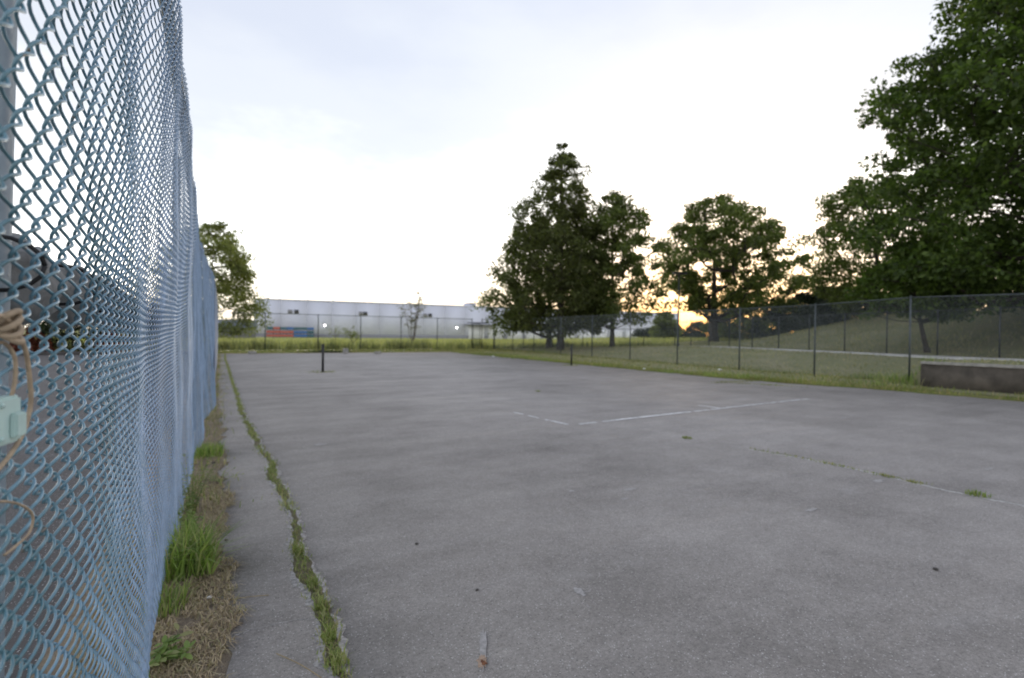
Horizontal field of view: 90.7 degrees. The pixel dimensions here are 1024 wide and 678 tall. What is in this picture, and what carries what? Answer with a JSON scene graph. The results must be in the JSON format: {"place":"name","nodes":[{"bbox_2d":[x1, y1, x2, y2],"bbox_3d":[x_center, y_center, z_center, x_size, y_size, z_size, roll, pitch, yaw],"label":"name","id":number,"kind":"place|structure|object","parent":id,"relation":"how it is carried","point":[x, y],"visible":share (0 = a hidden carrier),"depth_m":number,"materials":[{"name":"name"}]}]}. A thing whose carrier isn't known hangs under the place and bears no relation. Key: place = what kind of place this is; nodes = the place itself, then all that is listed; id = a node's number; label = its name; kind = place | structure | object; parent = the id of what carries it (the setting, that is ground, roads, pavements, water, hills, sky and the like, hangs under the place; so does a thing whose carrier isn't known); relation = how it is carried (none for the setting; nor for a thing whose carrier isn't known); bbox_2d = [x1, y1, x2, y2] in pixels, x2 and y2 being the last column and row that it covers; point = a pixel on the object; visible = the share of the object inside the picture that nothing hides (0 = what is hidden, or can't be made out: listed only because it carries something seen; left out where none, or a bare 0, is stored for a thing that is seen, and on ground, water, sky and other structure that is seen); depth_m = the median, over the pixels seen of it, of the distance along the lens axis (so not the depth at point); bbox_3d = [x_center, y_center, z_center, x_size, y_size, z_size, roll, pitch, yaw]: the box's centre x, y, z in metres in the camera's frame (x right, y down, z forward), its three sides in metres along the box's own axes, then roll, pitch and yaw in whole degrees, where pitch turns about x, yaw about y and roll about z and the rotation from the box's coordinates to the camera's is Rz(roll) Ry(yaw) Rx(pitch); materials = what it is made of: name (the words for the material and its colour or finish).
{"place":"outdoors","nodes":[
{"label":"outdoors","id":0,"kind":"place"},
{"bbox_2d":[0,233,157,332],"bbox_3d":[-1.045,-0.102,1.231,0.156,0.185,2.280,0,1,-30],"label":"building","id":1,"kind":"structure","parent":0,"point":[23,261],"depth_m":0.83,"materials":[{"name":"black paint"}]},
{"bbox_2d":[5,354,198,677],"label":"parking lot","id":2,"kind":"structure","parent":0,"point":[21,488],"depth_m":4.99,"materials":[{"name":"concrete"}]},
{"bbox_2d":[9,351,204,354],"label":"kerb","id":3,"kind":"structure","parent":2,"relation":"on","point":[61,353],"depth_m":30.30,"materials":[{"name":"grey concrete"}]},
{"bbox_2d":[207,356,231,677],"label":"soil strip","id":4,"kind":"object","parent":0,"point":[225,657],"visible":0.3,"depth_m":2.43,"materials":[{"name":"brown soil"}]},
{"bbox_2d":[30,354,252,677],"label":"straw","id":5,"kind":"object","parent":4,"relation":"on","point":[219,645],"visible":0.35,"depth_m":2.83,"materials":[{"name":"brown plant"}]},
{"bbox_2d":[0,0,217,677],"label":"chain link fence","id":6,"kind":"object","parent":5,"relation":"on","point":[10,60],"visible":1,"depth_m":1.15,"materials":[{"name":"metal"}]},
{"bbox_2d":[0,395,26,445],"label":"bracket","id":7,"kind":"object","parent":6,"relation":"attached to","point":[13,422],"visible":1,"depth_m":0.58,"materials":[{"name":"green plastic"}]},
{"bbox_2d":[0,308,34,555],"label":"cord","id":8,"kind":"object","parent":6,"relation":"hanging from","point":[12,329],"visible":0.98,"depth_m":0.58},
{"bbox_2d":[138,659,159,677],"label":"weed","id":9,"kind":"object","parent":5,"relation":"on","point":[151,663],"visible":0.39,"depth_m":2.25,"materials":[{"name":"green plant"}]},
{"bbox_2d":[127,568,204,618],"bbox_3d":[-1.996,1.447,2.884,0.470,0.181,0.359,0,1,-30],"label":"grass clump","id":10,"kind":"object","parent":5,"relation":"on","point":[163,604],"visible":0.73,"depth_m":2.88,"materials":[{"name":"green plant"}]},
{"bbox_2d":[139,623,195,666],"bbox_3d":[-1.659,1.492,2.442,0.233,0.110,0.253,0,1,-30],"label":"weed","id":11,"kind":"object","parent":5,"relation":"on","point":[162,652],"visible":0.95,"depth_m":2.43,"materials":[{"name":"green plant"}]},
{"bbox_2d":[123,505,251,584],"bbox_3d":[-2.176,1.344,3.319,0.919,0.375,1.024,0,1,-30],"label":"grass clump","id":12,"kind":"object","parent":5,"relation":"on","point":[195,553],"visible":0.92,"depth_m":3.30,"materials":[{"name":"green plant"}]},
{"bbox_2d":[173,495,202,532],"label":"weed","id":13,"kind":"object","parent":5,"relation":"on","point":[187,504],"visible":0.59,"depth_m":3.88,"materials":[{"name":"green plant"}]},
{"bbox_2d":[168,452,220,513],"bbox_3d":[-2.744,1.228,4.313,0.430,0.573,0.320,1,1,17],"label":"weed","id":14,"kind":"object","parent":5,"relation":"on","point":[191,496],"visible":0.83,"depth_m":4.32,"materials":[{"name":"green plant"}]},
{"bbox_2d":[148,354,261,510],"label":"fence line grass","id":15,"kind":"structure","parent":5,"relation":"on","point":[207,418],"depth_m":6.34,"materials":[{"name":"green plant"}]},
{"bbox_2d":[185,438,227,458],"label":"grass clump","id":16,"kind":"object","parent":5,"relation":"on","point":[208,449],"visible":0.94,"depth_m":6.39,"materials":[{"name":"green plant"}]},
{"bbox_2d":[191,468,242,485],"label":"weed","id":17,"kind":"object","parent":5,"relation":"on","point":[218,480],"visible":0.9,"depth_m":5.32,"materials":[{"name":"green plant"}]},
{"bbox_2d":[216,595,266,603],"bbox_3d":[-1.595,1.538,2.998,0.276,0.010,0.014,0,1,-23],"label":"stick","id":18,"kind":"object","parent":5,"relation":"on","point":[245,597],"visible":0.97,"depth_m":3.01,"materials":[{"name":"wood"}]},
{"bbox_2d":[200,319,257,338],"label":"shed","id":19,"kind":"structure","parent":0,"point":[243,336],"depth_m":96.43,"materials":[{"name":"grey"}]},
{"bbox_2d":[343,348,347,353],"bbox_3d":[-12.123,0.868,36.843,0.300,0.400,0.300,1,1,43],"label":"concrete block","id":20,"kind":"object","parent":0,"point":[345,350],"depth_m":36.73,"materials":[{"name":"grey concrete"}]},
{"bbox_2d":[209,348,513,353],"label":"short grass","id":21,"kind":"structure","parent":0,"point":[349,350],"depth_m":41.66,"materials":[{"name":"green plant"}]},
{"bbox_2d":[23,328,745,349],"bbox_3d":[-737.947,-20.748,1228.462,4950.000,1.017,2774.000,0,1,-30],"label":"field","id":22,"kind":"structure","parent":0,"point":[608,340],"depth_m":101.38,"materials":[{"name":"green plant"}]},
{"bbox_2d":[77,307,158,349],"bbox_3d":[-29.479,-0.743,38.004,5.733,4.061,5.240,0,1,-30],"label":"bush","id":23,"kind":"object","parent":22,"relation":"on","point":[89,328],"visible":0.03,"depth_m":36.87,"materials":[{"name":"green plant"}]},
{"bbox_2d":[133,306,192,348],"bbox_3d":[-27.522,-0.696,40.254,4.651,4.011,5.005,0,1,-30],"label":"bush","id":24,"kind":"object","parent":22,"relation":"on","point":[167,324],"visible":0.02,"depth_m":39.40,"materials":[{"name":"green plant"}]},
{"bbox_2d":[144,220,273,339],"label":"broadleaf tree","id":25,"kind":"object","parent":22,"relation":"on","point":[236,262],"visible":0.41,"depth_m":50.56,"materials":[{"name":"green plant"}]},
{"bbox_2d":[324,326,342,339],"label":"sapling","id":26,"kind":"object","parent":22,"relation":"on","point":[335,335],"visible":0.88,"depth_m":55.71,"materials":[{"name":"green plant"}]},
{"bbox_2d":[11,336,676,350],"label":"tall weeds","id":27,"kind":"object","parent":22,"relation":"on","point":[306,345],"visible":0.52,"depth_m":46.02,"materials":[{"name":"green plant"}]},
{"bbox_2d":[218,312,471,349],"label":"chain link fence","id":28,"kind":"object","parent":22,"relation":"on","point":[265,313],"visible":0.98,"depth_m":44.58,"materials":[{"name":"grey metal"}]},
{"bbox_2d":[467,322,485,348],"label":"gate","id":29,"kind":"structure","parent":28,"relation":"attached to","point":[476,323],"depth_m":51.03,"materials":[{"name":"metal"}]},
{"bbox_2d":[342,326,362,342],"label":"sapling","id":30,"kind":"object","parent":22,"relation":"on","point":[353,334],"visible":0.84,"depth_m":55.92,"materials":[{"name":"green plant"}]},
{"bbox_2d":[395,289,427,343],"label":"sapling","id":31,"kind":"object","parent":22,"relation":"on","point":[417,311],"visible":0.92,"depth_m":49.02,"materials":[{"name":"green plant"}]},
{"bbox_2d":[254,298,679,339],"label":"warehouse","id":32,"kind":"structure","parent":22,"relation":"on","point":[431,313],"depth_m":138.68,"materials":[{"name":"white metal"}]},
{"bbox_2d":[469,325,483,338],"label":"loading door","id":33,"kind":"structure","parent":32,"relation":"in","point":[471,333],"depth_m":148.92,"materials":[{"name":"white metal"}]},
{"bbox_2d":[488,326,502,338],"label":"loading door","id":34,"kind":"structure","parent":32,"relation":"in","point":[489,335],"depth_m":151.04,"materials":[{"name":"white metal"}]},
{"bbox_2d":[508,331,521,338],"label":"loading door","id":35,"kind":"structure","parent":32,"relation":"in","point":[518,332],"depth_m":154.24,"materials":[{"name":"white metal"}]},
{"bbox_2d":[526,331,539,338],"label":"loading door","id":36,"kind":"structure","parent":32,"relation":"in","point":[527,335],"depth_m":156.25,"materials":[{"name":"white metal"}]},
{"bbox_2d":[578,330,590,339],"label":"loading door","id":37,"kind":"structure","parent":32,"relation":"in","point":[583,334],"depth_m":164.03,"materials":[{"name":"white metal"}]},
{"bbox_2d":[595,330,606,338],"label":"loading door","id":38,"kind":"structure","parent":32,"relation":"in","point":[603,334],"depth_m":166.66,"materials":[{"name":"white metal"}]},
{"bbox_2d":[614,330,622,338],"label":"loading door","id":39,"kind":"structure","parent":32,"relation":"in","point":[619,334],"depth_m":169.20,"materials":[{"name":"white metal"}]},
{"bbox_2d":[626,330,635,337],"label":"loading door","id":40,"kind":"structure","parent":32,"relation":"in","point":[628,332],"depth_m":170.82,"materials":[{"name":"white metal"}]},
{"bbox_2d":[481,319,493,348],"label":"chain link fence","id":41,"kind":"object","parent":22,"relation":"on","point":[487,334],"visible":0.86,"depth_m":51.56,"materials":[{"name":"metal"}]},
{"bbox_2d":[631,326,687,337],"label":"bushy tree","id":42,"kind":"object","parent":22,"relation":"on","point":[645,333],"visible":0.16,"depth_m":105.39,"materials":[{"name":"green plant"}]},
{"bbox_2d":[648,311,683,337],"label":"bushy tree","id":43,"kind":"object","parent":22,"relation":"on","point":[667,320],"visible":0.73,"depth_m":85.48,"materials":[{"name":"green plant"}]},
{"bbox_2d":[673,320,725,338],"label":"bushy tree","id":44,"kind":"object","parent":22,"relation":"on","point":[696,328],"visible":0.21,"depth_m":99.69,"materials":[{"name":"green plant"}]},
{"bbox_2d":[699,295,776,339],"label":"bushy tree","id":45,"kind":"object","parent":22,"relation":"on","point":[726,331],"visible":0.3,"depth_m":71.72,"materials":[{"name":"green plant"}]},
{"bbox_2d":[733,316,789,338],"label":"bushy tree","id":46,"kind":"object","parent":22,"relation":"on","point":[765,326],"visible":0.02,"depth_m":92.87,"materials":[{"name":"green plant"}]},
{"bbox_2d":[12,0,1023,350],"label":"sky","id":47,"kind":"structure","parent":0,"point":[380,151],"materials":[{"name":"white"}]},
{"bbox_2d":[217,352,1023,677],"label":"court","id":48,"kind":"object","parent":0,"point":[711,548],"visible":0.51,"depth_m":4.32,"materials":[{"name":"concrete"}]},
{"bbox_2d":[231,619,314,636],"bbox_3d":[-1.286,1.555,2.738,0.416,0.003,0.053,0,1,-24],"label":"hairline crack","id":49,"kind":"object","parent":48,"relation":"on","point":[271,625],"visible":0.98,"depth_m":2.75,"materials":[{"name":"concrete"}]},
{"bbox_2d":[211,374,354,675],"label":"asphalt crumbs","id":50,"kind":"object","parent":48,"relation":"on","point":[282,553],"visible":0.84,"depth_m":3.42,"materials":[{"name":"grey asphalt"}]},
{"bbox_2d":[224,354,344,677],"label":"crack","id":51,"kind":"object","parent":48,"relation":"on","point":[299,537],"visible":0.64,"depth_m":3.44,"materials":[{"name":"plant"}]},
{"bbox_2d":[224,354,348,677],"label":"crumbled edge","id":52,"kind":"object","parent":48,"relation":"on","point":[320,661],"visible":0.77,"depth_m":3.25,"materials":[{"name":"concrete"}]},
{"bbox_2d":[223,354,353,677],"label":"crack grass","id":53,"kind":"structure","parent":48,"relation":"on","point":[325,635],"depth_m":3.12,"materials":[{"name":"green plant"}]},
{"bbox_2d":[276,653,321,677],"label":"stick","id":54,"kind":"object","parent":48,"relation":"on","point":[299,664],"visible":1,"depth_m":2.41,"materials":[{"name":"wood"}]},
{"bbox_2d":[219,352,417,353],"bbox_3d":[-12.086,1.052,38.723,18.600,0.020,1.083,0,1,-30],"label":"soil apron","id":55,"kind":"object","parent":48,"relation":"on","point":[341,352],"visible":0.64,"depth_m":38.89,"materials":[{"name":"brown soil"}]},
{"bbox_2d":[289,349,355,352],"bbox_3d":[-13.852,0.904,38.108,5.500,0.248,1.623,0,1,-30],"label":"kerb","id":56,"kind":"object","parent":55,"relation":"on","point":[328,351],"visible":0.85,"depth_m":37.97,"materials":[{"name":"grey concrete"}]},
{"bbox_2d":[320,344,324,371],"bbox_3d":[-7.441,0.802,19.853,0.193,1.205,0.170,0,1,-30],"label":"net post","id":57,"kind":"object","parent":48,"relation":"on","point":[322,365],"visible":0.88,"depth_m":19.82,"materials":[{"name":"black metal"}]},
{"bbox_2d":[476,654,486,668],"bbox_3d":[-0.150,1.569,2.460,0.053,0.001,0.114,1,1,3],"label":"rust halo","id":58,"kind":"object","parent":48,"relation":"on","point":[482,657],"visible":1,"depth_m":2.47,"materials":[{"name":"brown"}]},
{"bbox_2d":[479,628,486,671],"bbox_3d":[-0.147,1.569,2.581,0.040,0.001,0.395,1,1,-4],"label":"pale stain","id":59,"kind":"object","parent":48,"relation":"on","point":[483,643],"visible":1,"depth_m":2.60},
{"bbox_2d":[514,412,567,424],"bbox_3d":[0.513,1.505,9.647,0.077,0.001,1.658,0,1,-36],"label":"court line","id":60,"kind":"object","parent":48,"relation":"on","point":[544,419],"visible":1,"depth_m":9.47,"materials":[{"name":"white paint"}]},
{"bbox_2d":[570,344,572,365],"bbox_3d":[3.067,0.872,26.151,0.193,1.205,0.170,0,1,-30],"label":"net post","id":61,"kind":"object","parent":48,"relation":"on","point":[571,354],"visible":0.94,"depth_m":26.11,"materials":[{"name":"black metal"}]},
{"bbox_2d":[573,587,585,595],"bbox_3d":[0.418,1.571,3.146,0.066,0.001,0.122,0,1,-30],"label":"pale stain","id":62,"kind":"object","parent":48,"relation":"on","point":[578,591],"visible":1,"depth_m":3.15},
{"bbox_2d":[614,411,689,419],"bbox_3d":[2.896,1.529,10.121,2.247,0.001,0.098,0,1,-32],"label":"court line","id":63,"kind":"object","parent":48,"relation":"on","point":[651,415],"visible":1,"depth_m":10.10,"materials":[{"name":"white paint"}]},
{"bbox_2d":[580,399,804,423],"bbox_3d":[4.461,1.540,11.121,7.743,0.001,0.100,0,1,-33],"label":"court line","id":64,"kind":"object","parent":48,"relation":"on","point":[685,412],"visible":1,"depth_m":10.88,"materials":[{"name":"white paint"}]},
{"bbox_2d":[712,380,754,382],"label":"crack grass","id":65,"kind":"structure","parent":48,"relation":"on","point":[730,381],"depth_m":17.56,"materials":[{"name":"green plant"}]},
{"bbox_2d":[737,382,807,387],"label":"crack grass","id":66,"kind":"structure","parent":48,"relation":"on","point":[768,384],"depth_m":16.79,"materials":[{"name":"green plant"}]},
{"bbox_2d":[752,447,932,483],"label":"crack grass","id":67,"kind":"structure","parent":48,"relation":"on","point":[885,475],"depth_m":6.07,"materials":[{"name":"green plant"}]},
{"bbox_2d":[749,449,1023,505],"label":"crack","id":68,"kind":"object","parent":48,"relation":"on","point":[901,480],"visible":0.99,"depth_m":5.59,"materials":[{"name":"grey asphalt"}]},
{"bbox_2d":[965,490,990,498],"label":"grass tuft","id":69,"kind":"object","parent":48,"relation":"on","point":[971,493],"visible":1,"depth_m":5.16,"materials":[{"name":"green plant"}]},
{"bbox_2d":[431,307,1023,396],"bbox_3d":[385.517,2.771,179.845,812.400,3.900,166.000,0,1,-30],"label":"lawn","id":70,"kind":"structure","parent":0,"point":[867,368],"depth_m":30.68,"materials":[{"name":"green plant"}]},
{"bbox_2d":[470,215,606,347],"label":"broadleaf tree","id":71,"kind":"object","parent":70,"relation":"on","point":[489,307],"visible":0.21,"depth_m":47.66,"materials":[{"name":"green plant"}]},
{"bbox_2d":[481,142,622,349],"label":"broadleaf tree","id":72,"kind":"object","parent":70,"relation":"on","point":[571,210],"visible":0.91,"depth_m":43.81,"materials":[{"name":"green plant"}]},
{"bbox_2d":[494,328,674,348],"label":"chain link fence","id":73,"kind":"object","parent":70,"relation":"on","point":[588,336],"visible":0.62,"depth_m":50.99,"materials":[{"name":"metal"}]},
{"bbox_2d":[561,188,677,346],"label":"broadleaf tree","id":74,"kind":"object","parent":70,"relation":"on","point":[619,216],"visible":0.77,"depth_m":44.04,"materials":[{"name":"green plant"}]},
{"bbox_2d":[649,192,815,341],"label":"broadleaf tree","id":75,"kind":"object","parent":70,"relation":"on","point":[705,245],"visible":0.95,"depth_m":60.79,"materials":[{"name":"green plant"}]},
{"bbox_2d":[448,348,1023,401],"bbox_3d":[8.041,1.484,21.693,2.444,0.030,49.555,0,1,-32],"label":"grass verge","id":76,"kind":"object","parent":70,"relation":"on","point":[984,396],"depth_m":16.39,"materials":[{"name":"green plant"}]},
{"bbox_2d":[493,293,1023,380],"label":"chain link fence","id":77,"kind":"object","parent":70,"relation":"on","point":[909,352],"visible":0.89,"depth_m":22.01,"materials":[{"name":"grey metal"}]},
{"bbox_2d":[749,292,826,338],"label":"bushy tree","id":78,"kind":"object","parent":70,"relation":"on","point":[770,315],"visible":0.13,"depth_m":63.83,"materials":[{"name":"green plant"}]},
{"bbox_2d":[785,285,891,330],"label":"bushy tree","id":79,"kind":"object","parent":70,"relation":"on","point":[810,298],"visible":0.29,"depth_m":55.54,"materials":[{"name":"green plant"}]},
{"bbox_2d":[674,306,1023,357],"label":"chain link fence","id":80,"kind":"object","parent":70,"relation":"on","point":[887,319],"visible":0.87,"depth_m":29.47,"materials":[{"name":"metal"}]},
{"bbox_2d":[790,173,957,316],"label":"broadleaf tree","id":81,"kind":"object","parent":70,"relation":"on","point":[828,265],"visible":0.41,"depth_m":44.44,"materials":[{"name":"green plant"}]},
{"bbox_2d":[825,283,937,319],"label":"bushy tree","id":82,"kind":"object","parent":70,"relation":"on","point":[853,309],"visible":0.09,"depth_m":50.44,"materials":[{"name":"green plant"}]},
{"bbox_2d":[844,235,986,352],"bbox_3d":[23.213,-2.458,29.510,6.602,6.934,6.725,0,1,-30],"label":"tree","id":83,"kind":"object","parent":70,"relation":"on","point":[894,290],"visible":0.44,"depth_m":28.58,"materials":[{"name":"green plant"}]},
{"bbox_2d":[825,0,1023,321],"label":"broadleaf tree","id":84,"kind":"object","parent":70,"relation":"on","point":[983,122],"visible":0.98,"depth_m":26.11,"materials":[{"name":"green plant"}]},
{"bbox_2d":[920,361,1023,393],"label":"retaining wall","id":85,"kind":"structure","parent":70,"relation":"on","point":[999,378],"depth_m":15.91,"materials":[{"name":"concrete"}]},
{"bbox_2d":[952,246,1023,309],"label":"bushy tree","id":86,"kind":"object","parent":70,"relation":"on","point":[1015,292],"visible":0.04,"depth_m":35.27,"materials":[{"name":"green plant"}]},
{"bbox_2d":[663,346,1023,360],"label":"sidewalk","id":87,"kind":"structure","parent":0,"point":[937,356],"depth_m":26.58,"materials":[{"name":"concrete"}]},
{"bbox_2d":[672,272,687,345],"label":"street lamp","id":88,"kind":"object","parent":87,"relation":"on","point":[681,273],"visible":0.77,"depth_m":48.35,"materials":[{"name":"metal"}]},
{"label":"grass strip","id":89,"kind":"structure","parent":0,"visible":0},
{"bbox_2d":[9,327,55,351],"bbox_3d":[-30.757,0.207,32.269,2.520,2.148,2.481,1,1,39],"label":"bush","id":90,"kind":"object","parent":89,"relation":"on","point":[34,347],"visible":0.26,"depth_m":32.00,"materials":[{"name":"green plant"}]},
{"bbox_2d":[24,321,48,341],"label":"bush","id":91,"kind":"object","parent":89,"relation":"on","point":[43,325],"visible":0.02,"depth_m":32.69,"materials":[{"name":"green plant"}]},
{"bbox_2d":[24,321,121,350],"bbox_3d":[-31.177,-1.284,35.728,5.202,5.280,6.795,1,1,20],"label":"bush","id":92,"kind":"object","parent":89,"relation":"on","point":[70,340],"visible":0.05,"depth_m":34.95,"materials":[{"name":"green plant"}]},
{"bbox_2d":[92,329,129,351],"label":"bush","id":93,"kind":"object","parent":89,"relation":"on","point":[103,343],"visible":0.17,"depth_m":35.11,"materials":[{"name":"green plant"}]}
]}

